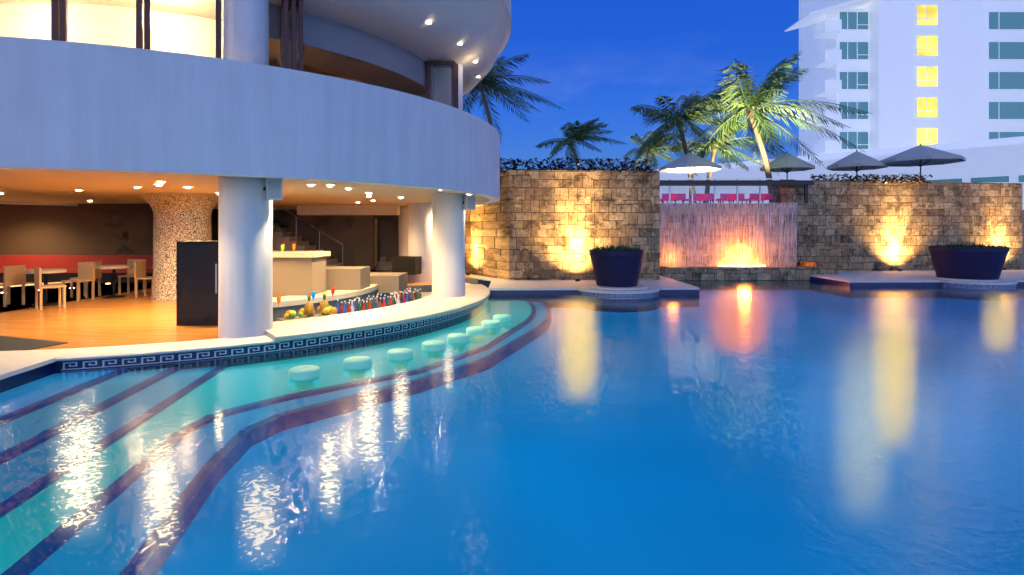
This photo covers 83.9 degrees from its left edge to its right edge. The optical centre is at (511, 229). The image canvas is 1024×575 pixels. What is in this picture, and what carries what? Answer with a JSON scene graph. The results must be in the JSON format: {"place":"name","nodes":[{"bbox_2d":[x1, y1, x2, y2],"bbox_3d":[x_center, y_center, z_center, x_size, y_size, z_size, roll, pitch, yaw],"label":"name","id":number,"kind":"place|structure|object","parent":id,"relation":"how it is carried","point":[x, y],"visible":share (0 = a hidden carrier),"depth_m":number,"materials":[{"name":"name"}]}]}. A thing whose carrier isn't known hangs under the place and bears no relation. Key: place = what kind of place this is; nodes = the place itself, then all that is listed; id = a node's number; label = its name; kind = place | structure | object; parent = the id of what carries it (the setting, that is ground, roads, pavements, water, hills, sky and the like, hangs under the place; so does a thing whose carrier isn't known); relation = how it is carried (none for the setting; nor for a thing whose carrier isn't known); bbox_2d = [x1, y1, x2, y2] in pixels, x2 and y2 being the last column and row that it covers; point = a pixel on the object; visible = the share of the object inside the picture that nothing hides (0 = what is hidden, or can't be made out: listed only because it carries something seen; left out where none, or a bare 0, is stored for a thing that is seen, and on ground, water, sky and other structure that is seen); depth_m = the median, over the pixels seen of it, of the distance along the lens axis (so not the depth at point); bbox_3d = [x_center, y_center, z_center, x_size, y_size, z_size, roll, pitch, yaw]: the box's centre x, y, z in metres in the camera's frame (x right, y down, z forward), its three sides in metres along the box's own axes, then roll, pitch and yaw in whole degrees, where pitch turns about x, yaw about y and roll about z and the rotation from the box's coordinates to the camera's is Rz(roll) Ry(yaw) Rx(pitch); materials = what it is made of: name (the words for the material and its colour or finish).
{"place":"outdoors","nodes":[
{"label":"outdoors","id":0,"kind":"place"},
{"bbox_2d":[61,343,277,369],"bbox_3d":[-4.573,1.728,7.785,2.563,0.127,0.118,0,0,-27],"label":"decorative tile border","id":1,"kind":"object","parent":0,"point":[179,359],"visible":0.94,"depth_m":7.69,"materials":[{"name":"tile"}]},
{"bbox_2d":[0,269,477,349],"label":"floor","id":2,"kind":"structure","parent":0,"point":[127,319],"depth_m":10.43,"materials":[{"name":"brown"}]},
{"bbox_2d":[0,336,67,350],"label":"floor mat","id":3,"kind":"object","parent":2,"relation":"on","point":[7,343],"visible":1,"depth_m":8.09,"materials":[{"name":"grey"}]},
{"bbox_2d":[0,259,152,309],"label":"dining furniture","id":4,"kind":"object","parent":2,"relation":"on","point":[87,272],"visible":0.88,"depth_m":13.04,"materials":[{"name":"beige wood"}]},
{"bbox_2d":[125,192,217,300],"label":"mosaic column","id":5,"kind":"structure","parent":2,"relation":"on","point":[181,216],"depth_m":13.12,"materials":[{"name":"tile"}]},
{"bbox_2d":[176,240,217,325],"bbox_3d":[-5.294,0.915,9.980,0.780,1.430,0.735,0,0,0],"label":"refrigerator","id":6,"kind":"object","parent":2,"relation":"on","point":[196,283],"visible":0.74,"depth_m":9.64,"materials":[{"name":"black metal"}]},
{"bbox_2d":[0,204,421,299],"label":"ground floor interior","id":7,"kind":"object","parent":2,"relation":"on","point":[68,238],"visible":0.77,"depth_m":18.00,"materials":[{"name":"brown"}]},
{"bbox_2d":[277,241,334,305],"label":"drinks","id":8,"kind":"object","parent":7,"relation":"on","point":[312,292],"visible":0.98,"depth_m":11.87,"materials":[{"name":"orange liquid"}]},
{"bbox_2d":[280,207,380,265],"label":"stair handrails","id":9,"kind":"object","parent":7,"relation":"on","point":[319,232],"visible":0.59,"depth_m":20.84,"materials":[{"name":"silver metal"}]},
{"bbox_2d":[218,0,464,337],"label":"columns","id":10,"kind":"structure","parent":2,"relation":"on","point":[432,234],"depth_m":8.63,"materials":[{"name":"white paint"}]},
{"bbox_2d":[0,0,510,209],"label":"curved balcony","id":11,"kind":"structure","parent":10,"relation":"on","point":[102,124],"depth_m":8.34,"materials":[{"name":"white paint"}]},
{"bbox_2d":[0,182,403,202],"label":"ceiling lights","id":12,"kind":"object","parent":11,"relation":"attached to","point":[217,193],"visible":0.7,"depth_m":11.03,"materials":[{"name":"white paint"}]},
{"bbox_2d":[0,0,457,108],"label":"windows","id":13,"kind":"structure","parent":11,"relation":"attached to","point":[298,35],"depth_m":9.70,"materials":[{"name":"beige"}]},
{"bbox_2d":[263,178,475,209],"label":"speakers","id":14,"kind":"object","parent":11,"relation":"attached to","point":[273,188],"depth_m":8.61,"materials":[{"name":"white plastic"}]},
{"bbox_2d":[0,276,489,372],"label":"bar counter","id":15,"kind":"object","parent":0,"point":[428,306],"visible":0.46,"depth_m":8.97,"materials":[{"name":"beige stone"}]},
{"bbox_2d":[277,292,336,320],"bbox_3d":[-3.616,1.410,10.286,0.500,0.540,1.050,0,0,42],"label":"fruit tray","id":16,"kind":"object","parent":15,"relation":"on","point":[324,308],"visible":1,"depth_m":10.23,"materials":[{"name":"yellow food"}]},
{"bbox_2d":[336,288,421,313],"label":"bottles","id":17,"kind":"object","parent":15,"relation":"on","point":[407,296],"visible":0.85,"depth_m":11.50,"materials":[{"name":"multicoloured glass"}]},
{"bbox_2d":[278,303,482,350],"bbox_3d":[-1.639,1.719,11.988,1.220,0.147,7.917,0,0,18],"label":"tile border","id":18,"kind":"object","parent":15,"relation":"attached to","point":[479,305],"visible":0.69,"depth_m":9.45,"materials":[{"name":"blue tile"}]},
{"bbox_2d":[0,299,551,574],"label":"pool steps","id":19,"kind":"structure","parent":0,"point":[142,411],"depth_m":5.58,"materials":[{"name":"blue tile"}]},
{"bbox_2d":[288,314,511,389],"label":"pool stools","id":20,"kind":"object","parent":19,"relation":"on","point":[303,377],"visible":1,"depth_m":7.94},
{"bbox_2d":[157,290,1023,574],"bbox_3d":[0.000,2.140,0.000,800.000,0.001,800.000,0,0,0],"label":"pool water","id":21,"kind":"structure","parent":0,"point":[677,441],"depth_m":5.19,"materials":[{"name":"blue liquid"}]},
{"bbox_2d":[0,351,74,392],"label":"pool ledge","id":22,"kind":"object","parent":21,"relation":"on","point":[18,369],"depth_m":6.89,"materials":[{"name":"stone"}]},
{"bbox_2d":[465,270,1023,311],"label":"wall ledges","id":23,"kind":"object","parent":21,"relation":"on","point":[664,286],"depth_m":16.27,"materials":[{"name":"stone"}]},
{"bbox_2d":[589,244,644,286],"bbox_3d":[2.917,0.964,15.833,1.540,1.171,1.540,0,0,0],"label":"planter","id":24,"kind":"object","parent":23,"relation":"on","point":[618,266],"visible":1,"depth_m":15.28,"materials":[{"name":"blue ceramic"}]},
{"bbox_2d":[466,268,1006,280],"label":"spotlights","id":25,"kind":"object","parent":23,"relation":"on","point":[577,279],"depth_m":20.82,"materials":[{"name":"grey metal"}]},
{"bbox_2d":[927,241,1009,279],"bbox_3d":[14.610,0.955,18.292,2.060,1.191,2.060,0,0,0],"label":"planter","id":26,"kind":"object","parent":23,"relation":"on","point":[979,261],"visible":1,"depth_m":17.61,"materials":[{"name":"blue ceramic"}]},
{"bbox_2d":[463,0,798,170],"label":"sky","id":27,"kind":"structure","parent":0,"point":[603,59],"materials":[{"name":"blue"}]},
{"bbox_2d":[667,266,717,266],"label":"basin water","id":28,"kind":"structure","parent":0,"point":[692,266],"depth_m":21.24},
{"bbox_2d":[718,265,765,266],"bbox_3d":[8.464,1.340,20.980,1.700,0.070,0.100,0,0,0],"label":"light strip","id":29,"kind":"object","parent":28,"relation":"on","point":[740,265],"visible":0.86,"depth_m":20.93,"materials":[{"name":"white plastic"}]},
{"bbox_2d":[375,210,1023,268],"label":"terrace","id":30,"kind":"structure","parent":0,"point":[389,237],"depth_m":23.41,"materials":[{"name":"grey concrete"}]},
{"bbox_2d":[463,54,563,169],"bbox_3d":[-0.950,-5.574,32.155,6.352,9.218,6.914,0,0,34],"label":"palm","id":31,"kind":"object","parent":30,"relation":"on","point":[490,80],"visible":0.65,"depth_m":32.02,"materials":[{"name":"green plant"}]},
{"bbox_2d":[535,117,625,168],"bbox_3d":[4.645,-4.201,38.059,6.192,6.474,4.475,0,0,0],"label":"palm","id":32,"kind":"object","parent":30,"relation":"on","point":[579,132],"visible":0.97,"depth_m":37.70,"materials":[{"name":"green plant"}]},
{"bbox_2d":[624,130,704,177],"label":"palm","id":33,"kind":"object","parent":30,"relation":"on","point":[661,143],"visible":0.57,"depth_m":41.78,"materials":[{"name":"green plant"}]},
{"bbox_2d":[659,151,721,203],"bbox_3d":[8.576,-2.372,27.500,2.679,2.803,2.679,0,0,0],"label":"umbrella","id":34,"kind":"object","parent":30,"relation":"on","point":[687,162],"visible":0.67,"depth_m":26.98,"materials":[{"name":"grey fabric"}]},
{"bbox_2d":[628,87,775,203],"bbox_3d":[9.567,-4.241,29.003,7.178,6.553,6.449,0,0,0],"label":"palm","id":35,"kind":"object","parent":30,"relation":"on","point":[688,116],"visible":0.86,"depth_m":28.71,"materials":[{"name":"green plant"}]},
{"bbox_2d":[660,194,771,203],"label":"lounge chairs","id":36,"kind":"object","parent":30,"relation":"on","point":[710,197],"visible":0.56,"depth_m":22.66,"materials":[{"name":"pink fabric"}]},
{"bbox_2d":[671,121,773,203],"bbox_3d":[12.110,-3.761,33.128,5.723,5.590,5.249,0,0,24],"label":"palm","id":37,"kind":"object","parent":30,"relation":"on","point":[697,147],"visible":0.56,"depth_m":32.81,"materials":[{"name":"green plant"}]},
{"bbox_2d":[660,178,813,203],"bbox_3d":[7.703,-1.480,21.462,6.571,1.020,1.525,0,0,0],"label":"pergola","id":38,"kind":"object","parent":30,"relation":"on","point":[736,183],"visible":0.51,"depth_m":20.70,"materials":[{"name":"grey metal"}]},
{"bbox_2d":[465,170,1022,289],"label":"stone wall","id":39,"kind":"structure","parent":30,"relation":"on","point":[544,224],"depth_m":21.32,"materials":[{"name":"stone"}]},
{"bbox_2d":[500,157,932,183],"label":"hedge plants","id":40,"kind":"object","parent":39,"relation":"on","point":[890,179],"depth_m":18.56,"materials":[{"name":"green plant"}]},
{"bbox_2d":[661,203,796,266],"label":"waterfall","id":41,"kind":"structure","parent":39,"relation":"attached to","point":[699,220],"depth_m":21.06,"materials":[{"name":"liquid"}]},
{"bbox_2d":[680,51,871,203],"bbox_3d":[11.928,-4.541,27.017,7.585,7.156,8.198,0,0,-41],"label":"palm","id":42,"kind":"object","parent":30,"relation":"on","point":[768,88],"visible":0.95,"depth_m":26.60,"materials":[{"name":"green plant"}]},
{"bbox_2d":[760,151,814,179],"bbox_3d":[13.762,-2.434,28.500,2.310,2.928,2.310,0,0,0],"label":"umbrella","id":43,"kind":"object","parent":30,"relation":"on","point":[787,162],"visible":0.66,"depth_m":28.00,"materials":[{"name":"grey fabric"}]},
{"bbox_2d":[648,136,1023,209],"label":"hotel podium","id":44,"kind":"object","parent":30,"relation":"on","point":[999,160],"visible":0.22,"depth_m":42.44,"materials":[{"name":"white paint"}]},
{"bbox_2d":[827,150,887,173],"bbox_3d":[16.947,-2.439,28.000,2.402,2.939,2.402,0,0,0],"label":"umbrella","id":45,"kind":"object","parent":30,"relation":"on","point":[856,161],"visible":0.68,"depth_m":27.56,"materials":[{"name":"grey fabric"}]},
{"bbox_2d":[880,144,965,177],"bbox_3d":[19.362,-2.518,27.000,3.234,3.096,3.234,0,0,0],"label":"umbrella","id":46,"kind":"object","parent":30,"relation":"on","point":[920,155],"visible":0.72,"depth_m":26.57,"materials":[{"name":"grey fabric"}]},
{"bbox_2d":[461,266,1023,345],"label":"pool water","id":47,"kind":"structure","parent":0,"point":[937,293],"depth_m":15.30,"materials":[{"name":"blue liquid"}]},
{"bbox_2d":[53,353,452,554],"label":"light reflections","id":48,"kind":"object","parent":47,"relation":"on","point":[81,468],"visible":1,"depth_m":4.23,"materials":[{"name":"white liquid"}]},
{"bbox_2d":[578,291,658,298],"bbox_3d":[2.917,1.728,15.271,2.248,0.125,1.124,0,0,0],"label":"pool edge","id":49,"kind":"object","parent":47,"relation":"on","point":[617,295],"visible":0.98,"depth_m":14.85,"materials":[{"name":"blue tile"}]},
{"bbox_2d":[722,303,755,342],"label":"light reflection","id":50,"kind":"object","parent":47,"relation":"on","point":[738,324],"visible":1,"depth_m":10.87,"materials":[{"name":"liquid"}]},
{"bbox_2d":[478,312,1003,427],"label":"light reflections","id":51,"kind":"object","parent":47,"relation":"on","point":[893,377],"depth_m":7.69,"materials":[{"name":"yellow liquid"}]},
{"bbox_2d":[842,351,885,497],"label":"light reflection","id":52,"kind":"object","parent":47,"relation":"on","point":[862,423],"depth_m":5.32,"materials":[{"name":"liquid"}]},
{"bbox_2d":[942,283,1015,288],"bbox_3d":[14.610,1.728,17.700,2.368,0.125,1.184,0,0,0],"label":"pool edge","id":53,"kind":"object","parent":47,"relation":"on","point":[951,284],"visible":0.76,"depth_m":17.29,"materials":[{"name":"blue tile"}]},
{"bbox_2d":[785,0,1023,155],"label":"hotel tower","id":54,"kind":"structure","parent":0,"point":[906,73],"depth_m":58.15,"materials":[{"name":"white paint"}]}
]}

